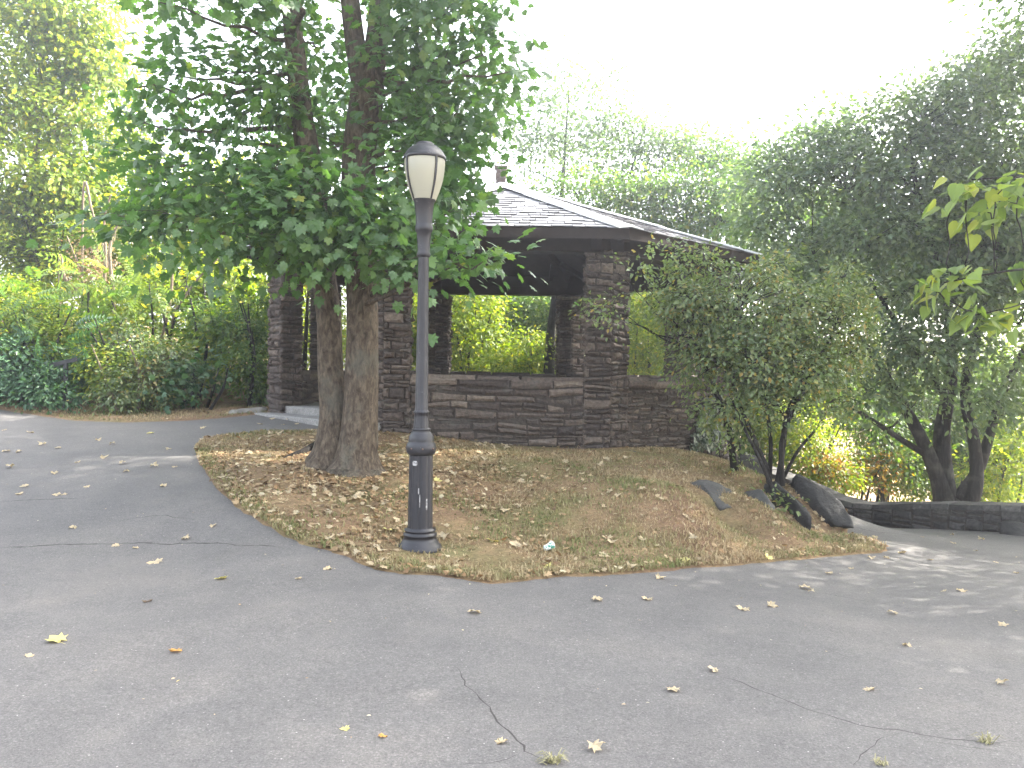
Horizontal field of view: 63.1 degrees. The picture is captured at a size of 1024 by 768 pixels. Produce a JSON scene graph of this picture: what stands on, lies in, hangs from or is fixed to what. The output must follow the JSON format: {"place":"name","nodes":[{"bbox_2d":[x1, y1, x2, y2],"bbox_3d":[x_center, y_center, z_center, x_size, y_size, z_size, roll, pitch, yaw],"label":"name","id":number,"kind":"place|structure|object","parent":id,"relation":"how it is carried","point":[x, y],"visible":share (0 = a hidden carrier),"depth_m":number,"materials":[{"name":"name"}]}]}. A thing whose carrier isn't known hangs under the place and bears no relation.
{"place":"outdoors","nodes":[
{"label":"outdoors","id":0,"kind":"place"},
{"bbox_2d":[0,410,1023,767],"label":"path","id":1,"kind":"structure","parent":0,"point":[280,666],"depth_m":5.10,"materials":[{"name":"grey asphalt"}]},
{"bbox_2d":[45,632,66,643],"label":"fallen leaf","id":2,"kind":"object","parent":1,"relation":"on","point":[58,638],"visible":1,"depth_m":4.99,"materials":[{"name":"yellow plant"}]},
{"bbox_2d":[147,558,162,563],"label":"fallen leaf","id":3,"kind":"object","parent":1,"relation":"on","point":[157,561],"visible":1,"depth_m":7.09,"materials":[{"name":"beige plant"}]},
{"bbox_2d":[169,648,181,651],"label":"fallen leaf","id":4,"kind":"object","parent":1,"relation":"on","point":[173,649],"visible":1,"depth_m":4.85,"materials":[{"name":"orange plant"}]},
{"bbox_2d":[339,725,349,730],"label":"fallen leaf","id":5,"kind":"object","parent":1,"relation":"on","point":[345,727],"visible":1,"depth_m":3.88,"materials":[{"name":"yellow plant"}]},
{"bbox_2d":[495,737,507,743],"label":"fallen leaf","id":6,"kind":"object","parent":1,"relation":"on","point":[499,740],"visible":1,"depth_m":3.77,"materials":[{"name":"beige plant"}]},
{"bbox_2d":[37,438,1019,715],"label":"leaf crumbs","id":7,"kind":"object","parent":1,"relation":"on","point":[387,588],"visible":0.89,"depth_m":5.60,"materials":[{"name":"beige plant"}]},
{"bbox_2d":[536,747,568,764],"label":"weed tuft","id":8,"kind":"object","parent":1,"relation":"on","point":[552,760],"visible":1,"depth_m":3.58,"materials":[{"name":"plant"}]},
{"bbox_2d":[581,739,605,752],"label":"fallen leaf","id":9,"kind":"object","parent":1,"relation":"on","point":[595,745],"visible":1,"depth_m":3.71,"materials":[{"name":"beige plant"}]},
{"bbox_2d":[593,596,602,600],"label":"fallen leaf","id":10,"kind":"object","parent":1,"relation":"on","point":[597,598],"visible":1,"depth_m":6.23,"materials":[{"name":"beige plant"}]},
{"bbox_2d":[667,686,679,691],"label":"fallen leaf","id":11,"kind":"object","parent":1,"relation":"on","point":[674,688],"visible":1,"depth_m":4.46,"materials":[{"name":"beige plant"}]},
{"bbox_2d":[708,665,718,671],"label":"fallen leaf","id":12,"kind":"object","parent":1,"relation":"on","point":[714,669],"visible":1,"depth_m":4.79,"materials":[{"name":"beige plant"}]},
{"bbox_2d":[737,605,749,610],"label":"fallen leaf","id":13,"kind":"object","parent":1,"relation":"on","point":[740,607],"visible":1,"depth_m":6.24,"materials":[{"name":"beige plant"}]},
{"bbox_2d":[767,601,777,607],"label":"fallen leaf","id":14,"kind":"object","parent":1,"relation":"on","point":[771,603],"visible":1,"depth_m":6.41,"materials":[{"name":"beige plant"}]},
{"bbox_2d":[863,686,880,690],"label":"fallen leaf","id":15,"kind":"object","parent":1,"relation":"on","point":[867,688],"visible":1,"depth_m":4.57,"materials":[{"name":"beige plant"}]},
{"bbox_2d":[873,753,889,766],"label":"weed tuft","id":16,"kind":"object","parent":1,"relation":"on","point":[877,760],"visible":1,"depth_m":3.66,"materials":[{"name":"plant"}]},
{"bbox_2d":[910,165,1023,346],"bbox_3d":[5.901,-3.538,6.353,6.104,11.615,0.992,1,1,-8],"label":"lime tree","id":17,"kind":"object","parent":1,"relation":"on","point":[990,219],"visible":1,"depth_m":5.99,"materials":[{"name":"green plant"}]},
{"bbox_2d":[971,730,1005,744],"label":"weed tuft","id":18,"kind":"object","parent":1,"relation":"on","point":[988,739],"visible":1,"depth_m":3.91,"materials":[{"name":"plant"}]},
{"bbox_2d":[996,678,1007,683],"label":"fallen leaf","id":19,"kind":"object","parent":1,"relation":"on","point":[998,680],"visible":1,"depth_m":4.75,"materials":[{"name":"beige plant"}]},
{"bbox_2d":[998,621,1007,625],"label":"fallen leaf","id":20,"kind":"object","parent":1,"relation":"on","point":[1003,623],"visible":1,"depth_m":6.09,"materials":[{"name":"beige plant"}]},
{"bbox_2d":[999,521,1023,535],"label":"boulder","id":21,"kind":"object","parent":1,"relation":"on","point":[1015,528],"visible":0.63,"depth_m":12.29,"materials":[{"name":"grey stone"}]},
{"bbox_2d":[0,318,1023,583],"bbox_3d":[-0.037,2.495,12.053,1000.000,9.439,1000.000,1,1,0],"label":"ground","id":22,"kind":"structure","parent":0,"point":[482,554],"depth_m":8.94,"materials":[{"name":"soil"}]},
{"bbox_2d":[0,266,76,371],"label":"frond plant","id":23,"kind":"object","parent":22,"relation":"on","point":[28,269],"visible":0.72,"depth_m":15.70,"materials":[{"name":"green plant"}]},
{"bbox_2d":[0,327,102,414],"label":"bush","id":24,"kind":"object","parent":22,"relation":"on","point":[13,379],"visible":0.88,"depth_m":15.10,"materials":[{"name":"green plant"}]},
{"bbox_2d":[0,270,113,399],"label":"bush","id":25,"kind":"object","parent":22,"relation":"on","point":[71,383],"visible":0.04,"depth_m":15.99,"materials":[{"name":"green plant"}]},
{"bbox_2d":[5,314,112,400],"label":"frond plant","id":26,"kind":"object","parent":22,"relation":"on","point":[25,338],"visible":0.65,"depth_m":15.42,"materials":[{"name":"green plant"}]},
{"bbox_2d":[49,357,77,407],"bbox_3d":[-8.189,0.096,15.207,0.507,1.170,0.060,1,1,0],"label":"metal post","id":27,"kind":"object","parent":22,"relation":"on","point":[64,363],"visible":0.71,"depth_m":15.17,"materials":[{"name":"metal"}]},
{"bbox_2d":[58,254,84,309],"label":"bare vine","id":28,"kind":"object","parent":22,"relation":"on","point":[64,274],"visible":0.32,"depth_m":17.14,"materials":[{"name":"beige wood"}]},
{"bbox_2d":[0,269,160,409],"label":"bush","id":29,"kind":"object","parent":22,"relation":"on","point":[49,331],"visible":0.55,"depth_m":15.92,"materials":[{"name":"green plant"}]},
{"bbox_2d":[24,253,136,387],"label":"frond plant","id":30,"kind":"object","parent":22,"relation":"on","point":[87,301],"visible":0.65,"depth_m":16.56,"materials":[{"name":"green plant"}]},
{"bbox_2d":[0,0,168,310],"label":"background tree","id":31,"kind":"object","parent":22,"relation":"on","point":[71,67],"visible":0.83,"depth_m":20.35,"materials":[{"name":"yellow plant"}]},
{"bbox_2d":[42,284,131,405],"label":"frond plant","id":32,"kind":"object","parent":22,"relation":"on","point":[101,308],"visible":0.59,"depth_m":15.89,"materials":[{"name":"green plant"}]},
{"bbox_2d":[47,224,132,358],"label":"bush","id":33,"kind":"object","parent":22,"relation":"on","point":[89,272],"visible":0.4,"depth_m":17.76,"materials":[{"name":"green plant"}]},
{"bbox_2d":[81,181,103,345],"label":"bare vine","id":34,"kind":"object","parent":22,"relation":"on","point":[85,183],"visible":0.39,"depth_m":17.52,"materials":[{"name":"beige wood"}]},
{"bbox_2d":[0,172,199,345],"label":"bush","id":35,"kind":"object","parent":22,"relation":"on","point":[57,235],"visible":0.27,"depth_m":19.65,"materials":[{"name":"green plant"}]},
{"bbox_2d":[22,123,177,335],"bbox_3d":[-10.669,-4.033,21.996,3.920,6.286,3.658,1,1,0],"label":"background tree","id":36,"kind":"object","parent":22,"relation":"on","point":[113,182],"visible":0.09,"depth_m":21.60,"materials":[{"name":"green plant"}]},
{"bbox_2d":[102,194,111,341],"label":"bare vine","id":37,"kind":"object","parent":22,"relation":"on","point":[105,259],"visible":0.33,"depth_m":17.33,"materials":[{"name":"beige wood"}]},
{"bbox_2d":[108,225,117,344],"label":"bare vine","id":38,"kind":"object","parent":22,"relation":"on","point":[110,258],"visible":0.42,"depth_m":17.23,"materials":[{"name":"brown wood"}]},
{"bbox_2d":[81,232,185,395],"bbox_3d":[-7.523,-1.274,16.642,1.698,3.388,1.539,0,2,-40],"label":"frond plant","id":39,"kind":"object","parent":22,"relation":"on","point":[158,298],"visible":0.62,"depth_m":16.33,"materials":[{"name":"green plant"}]},
{"bbox_2d":[67,308,214,415],"bbox_3d":[-7.095,-0.364,15.892,2.545,2.210,2.674,0,1,-30],"label":"bush","id":40,"kind":"object","parent":22,"relation":"on","point":[116,400],"visible":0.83,"depth_m":15.37,"materials":[{"name":"green plant"}]},
{"bbox_2d":[45,248,266,398],"bbox_3d":[-7.370,-1.231,17.654,4.860,3.345,3.199,1,1,26],"label":"bush","id":41,"kind":"object","parent":22,"relation":"on","point":[193,275],"visible":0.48,"depth_m":17.19,"materials":[{"name":"green plant"}]},
{"bbox_2d":[159,253,173,347],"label":"bare vine","id":42,"kind":"object","parent":22,"relation":"on","point":[166,318],"visible":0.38,"depth_m":16.85,"materials":[{"name":"brown wood"}]},
{"bbox_2d":[75,326,269,405],"bbox_3d":[-6.423,-0.077,16.473,4.218,2.091,2.494,1,1,0],"label":"bush","id":43,"kind":"object","parent":22,"relation":"on","point":[237,395],"visible":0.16,"depth_m":16.11,"materials":[{"name":"green plant"}]},
{"bbox_2d":[136,344,249,414],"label":"bush","id":44,"kind":"object","parent":22,"relation":"on","point":[182,393],"visible":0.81,"depth_m":15.40,"materials":[{"name":"green plant"}]},
{"bbox_2d":[170,259,217,390],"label":"bare vine","id":45,"kind":"object","parent":22,"relation":"on","point":[189,289],"visible":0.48,"depth_m":16.75,"materials":[{"name":"brown wood"}]},
{"bbox_2d":[119,234,310,392],"bbox_3d":[-6.932,-1.604,19.007,5.119,4.354,4.570,1,1,0],"label":"bush","id":46,"kind":"object","parent":22,"relation":"on","point":[192,292],"visible":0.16,"depth_m":18.77,"materials":[{"name":"green plant"}]},
{"bbox_2d":[167,281,270,405],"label":"bush","id":47,"kind":"object","parent":22,"relation":"on","point":[250,340],"visible":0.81,"depth_m":16.33,"materials":[{"name":"green plant"}]},
{"bbox_2d":[113,124,339,368],"bbox_3d":[-6.819,-3.509,21.348,5.625,6.689,4.678,1,1,0],"label":"background tree","id":48,"kind":"object","parent":22,"relation":"on","point":[187,184],"visible":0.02,"depth_m":20.32,"materials":[{"name":"green plant"}]},
{"bbox_2d":[228,407,267,413],"bbox_3d":[-4.858,0.590,15.060,0.848,0.362,0.447,0,1,-29],"label":"stone ledge","id":49,"kind":"object","parent":22,"relation":"on","point":[257,409],"visible":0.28,"depth_m":14.98,"materials":[{"name":"grey stone"}]},
{"bbox_2d":[283,441,314,457],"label":"fallen branch","id":50,"kind":"object","parent":22,"relation":"on","point":[307,448],"visible":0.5,"depth_m":10.63,"materials":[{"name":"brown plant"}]},
{"bbox_2d":[25,0,579,477],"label":"maple tree","id":51,"kind":"object","parent":22,"relation":"on","point":[323,234],"visible":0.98,"depth_m":9.31,"materials":[{"name":"green plant"}]},
{"bbox_2d":[302,285,309,369],"bbox_3d":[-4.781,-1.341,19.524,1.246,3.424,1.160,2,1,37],"label":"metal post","id":52,"kind":"object","parent":22,"relation":"on","point":[305,343],"visible":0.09,"depth_m":19.44,"materials":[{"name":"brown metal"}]},
{"bbox_2d":[351,492,360,498],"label":"fallen leaf","id":53,"kind":"object","parent":22,"relation":"on","point":[356,495],"visible":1,"depth_m":8.74,"materials":[{"name":"beige plant"}]},
{"bbox_2d":[302,180,417,370],"bbox_3d":[-4.348,-2.570,23.395,5.494,6.364,3.967,1,1,-15],"label":"background tree","id":54,"kind":"object","parent":22,"relation":"on","point":[344,320],"visible":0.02,"depth_m":23.11,"materials":[{"name":"green plant"}]},
{"bbox_2d":[363,516,371,521],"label":"fallen leaf","id":55,"kind":"object","parent":22,"relation":"on","point":[367,518],"visible":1,"depth_m":8.05,"materials":[{"name":"beige plant"}]},
{"bbox_2d":[399,141,445,553],"bbox_3d":[-0.813,-0.319,7.562,0.404,3.724,0.404,1,1,0],"label":"street lamp","id":56,"kind":"object","parent":22,"relation":"on","point":[424,163],"visible":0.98,"depth_m":7.49,"materials":[{"name":"metal"}]},
{"bbox_2d":[439,531,450,540],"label":"fallen leaf","id":57,"kind":"object","parent":22,"relation":"on","point":[442,534],"visible":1,"depth_m":7.88,"materials":[{"name":"beige plant"}]},
{"bbox_2d":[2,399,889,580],"bbox_3d":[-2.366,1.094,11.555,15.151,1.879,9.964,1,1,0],"label":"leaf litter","id":58,"kind":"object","parent":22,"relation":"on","point":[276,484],"visible":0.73,"depth_m":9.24,"materials":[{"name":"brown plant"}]},
{"bbox_2d":[411,294,526,372],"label":"bush","id":59,"kind":"object","parent":22,"relation":"on","point":[467,350],"visible":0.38,"depth_m":23.68,"materials":[{"name":"green plant"}]},
{"bbox_2d":[453,295,555,374],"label":"bush","id":60,"kind":"object","parent":22,"relation":"on","point":[534,310],"visible":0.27,"depth_m":25.40,"materials":[{"name":"green plant"}]},
{"bbox_2d":[246,165,763,460],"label":"stone pavilion","id":61,"kind":"structure","parent":22,"relation":"on","point":[597,396],"depth_m":12.94,"materials":[{"name":"stone"}]},
{"bbox_2d":[689,391,732,458],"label":"ivy","id":62,"kind":"object","parent":61,"relation":"attached to","point":[703,442],"visible":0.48,"depth_m":14.53,"materials":[{"name":"green plant"}]},
{"bbox_2d":[459,321,556,374],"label":"bush","id":63,"kind":"object","parent":22,"relation":"on","point":[528,361],"visible":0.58,"depth_m":22.76,"materials":[{"name":"green plant"}]},
{"bbox_2d":[508,540,520,547],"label":"fallen leaf","id":64,"kind":"object","parent":22,"relation":"on","point":[515,543],"visible":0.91,"depth_m":7.75,"materials":[{"name":"beige plant"}]},
{"bbox_2d":[543,541,554,550],"bbox_3d":[0.342,1.490,7.660,0.109,0.094,0.079,0,1,-32],"label":"crumpled cup","id":65,"kind":"object","parent":22,"relation":"on","point":[550,544],"visible":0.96,"depth_m":7.64,"materials":[{"name":"paper"}]},
{"bbox_2d":[479,31,636,197],"bbox_3d":[1.137,-4.485,24.726,4.959,12.081,3.641,1,1,-16],"label":"background tree","id":66,"kind":"object","parent":22,"relation":"on","point":[550,137],"visible":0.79,"depth_m":24.73,"materials":[{"name":"green plant"}]},
{"bbox_2d":[543,198,594,373],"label":"tree trunk","id":67,"kind":"object","parent":22,"relation":"on","point":[551,328],"visible":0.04,"depth_m":22.46,"materials":[{"name":"brown plant"}]},
{"bbox_2d":[411,291,734,374],"bbox_3d":[1.099,-2.288,29.072,14.527,8.269,6.511,1,1,0],"label":"background tree","id":68,"kind":"object","parent":22,"relation":"on","point":[635,296],"visible":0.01,"depth_m":28.12,"materials":[{"name":"green plant"}]},
{"bbox_2d":[598,551,609,556],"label":"fallen leaf","id":69,"kind":"object","parent":22,"relation":"on","point":[606,555],"visible":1,"depth_m":7.51,"materials":[{"name":"beige plant"}]},
{"bbox_2d":[544,54,731,213],"bbox_3d":[3.545,-3.653,23.742,5.461,11.120,3.431,1,1,0],"label":"background tree","id":70,"kind":"object","parent":22,"relation":"on","point":[639,149],"visible":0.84,"depth_m":23.62,"materials":[{"name":"green plant"}]},
{"bbox_2d":[515,150,789,254],"bbox_3d":[3.308,-2.023,21.835,7.129,8.167,3.794,1,1,0],"label":"background tree","id":71,"kind":"object","parent":22,"relation":"on","point":[699,220],"visible":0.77,"depth_m":21.37,"materials":[{"name":"green plant"}]},
{"bbox_2d":[627,292,698,374],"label":"bush","id":72,"kind":"object","parent":22,"relation":"on","point":[646,354],"visible":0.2,"depth_m":22.69,"materials":[{"name":"green plant"}]},
{"bbox_2d":[688,532,697,538],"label":"fallen leaf","id":73,"kind":"object","parent":22,"relation":"on","point":[692,536],"visible":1,"depth_m":8.21,"materials":[{"name":"beige plant"}]},
{"bbox_2d":[690,480,731,510],"bbox_3d":[2.506,1.375,10.148,0.530,0.342,0.817,1,1,-14],"label":"boulder","id":74,"kind":"object","parent":22,"relation":"on","point":[714,490],"visible":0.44,"depth_m":10.14,"materials":[{"name":"grey stone"}]},
{"bbox_2d":[649,120,809,453],"bbox_3d":[5.769,-2.307,23.063,4.037,10.182,3.368,2,1,34],"label":"background tree","id":75,"kind":"object","parent":22,"relation":"on","point":[723,157],"visible":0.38,"depth_m":22.71,"materials":[{"name":"green plant"}]},
{"bbox_2d":[568,232,897,516],"bbox_3d":[3.011,-0.105,11.406,4.518,3.954,2.450,1,1,0],"label":"crab apple shrub","id":76,"kind":"object","parent":22,"relation":"on","point":[783,332],"visible":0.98,"depth_m":11.32,"materials":[{"name":"green plant"}]},
{"bbox_2d":[737,453,767,474],"bbox_3d":[3.633,1.315,13.119,0.755,0.424,0.525,0,1,-24],"label":"boulder","id":77,"kind":"object","parent":22,"relation":"on","point":[745,462],"visible":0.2,"depth_m":12.99,"materials":[{"name":"grey stone"}]},
{"bbox_2d":[658,309,855,468],"bbox_3d":[6.161,0.255,20.368,5.051,4.487,3.964,1,1,23],"label":"bush","id":78,"kind":"object","parent":22,"relation":"on","point":[737,432],"visible":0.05,"depth_m":19.67,"materials":[{"name":"green plant"}]},
{"bbox_2d":[744,489,774,509],"bbox_3d":[3.031,1.489,10.294,0.388,0.356,1.244,1,1,0],"label":"boulder","id":79,"kind":"object","parent":22,"relation":"on","point":[760,494],"visible":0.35,"depth_m":10.22,"materials":[{"name":"grey stone"}]},
{"bbox_2d":[764,481,811,530],"bbox_3d":[3.624,1.635,10.777,0.267,0.694,0.820,0,1,-28],"label":"boulder","id":80,"kind":"object","parent":22,"relation":"on","point":[804,519],"visible":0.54,"depth_m":10.61,"materials":[{"name":"grey stone"}]},
{"bbox_2d":[742,389,874,496],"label":"bush","id":81,"kind":"object","parent":22,"relation":"on","point":[797,439],"visible":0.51,"depth_m":18.07,"materials":[{"name":"green plant"}]},
{"bbox_2d":[788,474,853,528],"bbox_3d":[4.026,1.561,11.015,0.367,0.679,1.065,0,1,-34],"label":"boulder","id":82,"kind":"object","parent":22,"relation":"on","point":[828,506],"visible":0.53,"depth_m":10.80,"materials":[{"name":"grey stone"}]},
{"bbox_2d":[792,442,914,501],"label":"bush","id":83,"kind":"object","parent":22,"relation":"on","point":[875,467],"visible":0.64,"depth_m":18.50,"materials":[{"name":"green plant"}]},
{"bbox_2d":[696,5,1023,501],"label":"spreading tree","id":84,"kind":"object","parent":22,"relation":"on","point":[940,133],"visible":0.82,"depth_m":15.14,"materials":[{"name":"green plant"}]},
{"bbox_2d":[697,161,1023,456],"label":"background tree","id":85,"kind":"object","parent":22,"relation":"on","point":[879,303],"visible":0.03,"depth_m":24.30,"materials":[{"name":"green plant"}]},
{"bbox_2d":[728,455,1023,531],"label":"stone wall","id":86,"kind":"structure","parent":22,"relation":"on","point":[970,516],"depth_m":13.63,"materials":[{"name":"grey stone"}]},
{"bbox_2d":[803,383,959,501],"bbox_3d":[8.492,1.467,19.483,3.880,3.554,2.721,2,2,42],"label":"bush","id":87,"kind":"object","parent":22,"relation":"on","point":[878,436],"visible":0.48,"depth_m":19.00,"materials":[{"name":"green plant"}]},
{"bbox_2d":[810,325,1023,502],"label":"bush","id":88,"kind":"object","parent":22,"relation":"on","point":[904,488],"visible":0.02,"depth_m":22.15,"materials":[{"name":"green plant"}]},
{"bbox_2d":[838,343,1023,501],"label":"bush","id":89,"kind":"object","parent":22,"relation":"on","point":[961,433],"visible":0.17,"depth_m":20.38,"materials":[{"name":"green plant"}]},
{"bbox_2d":[946,0,1023,59],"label":"broadleaf tree","id":90,"kind":"object","parent":22,"relation":"on","point":[1018,23],"visible":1,"depth_m":14.83,"materials":[{"name":"green plant"}]},
{"bbox_2d":[951,402,1023,502],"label":"bush","id":91,"kind":"object","parent":22,"relation":"on","point":[1004,468],"visible":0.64,"depth_m":18.44,"materials":[{"name":"green plant"}]},
{"bbox_2d":[0,0,1023,377],"label":"sky","id":92,"kind":"structure","parent":0,"point":[737,60],"materials":[{"name":"white"}]}
]}

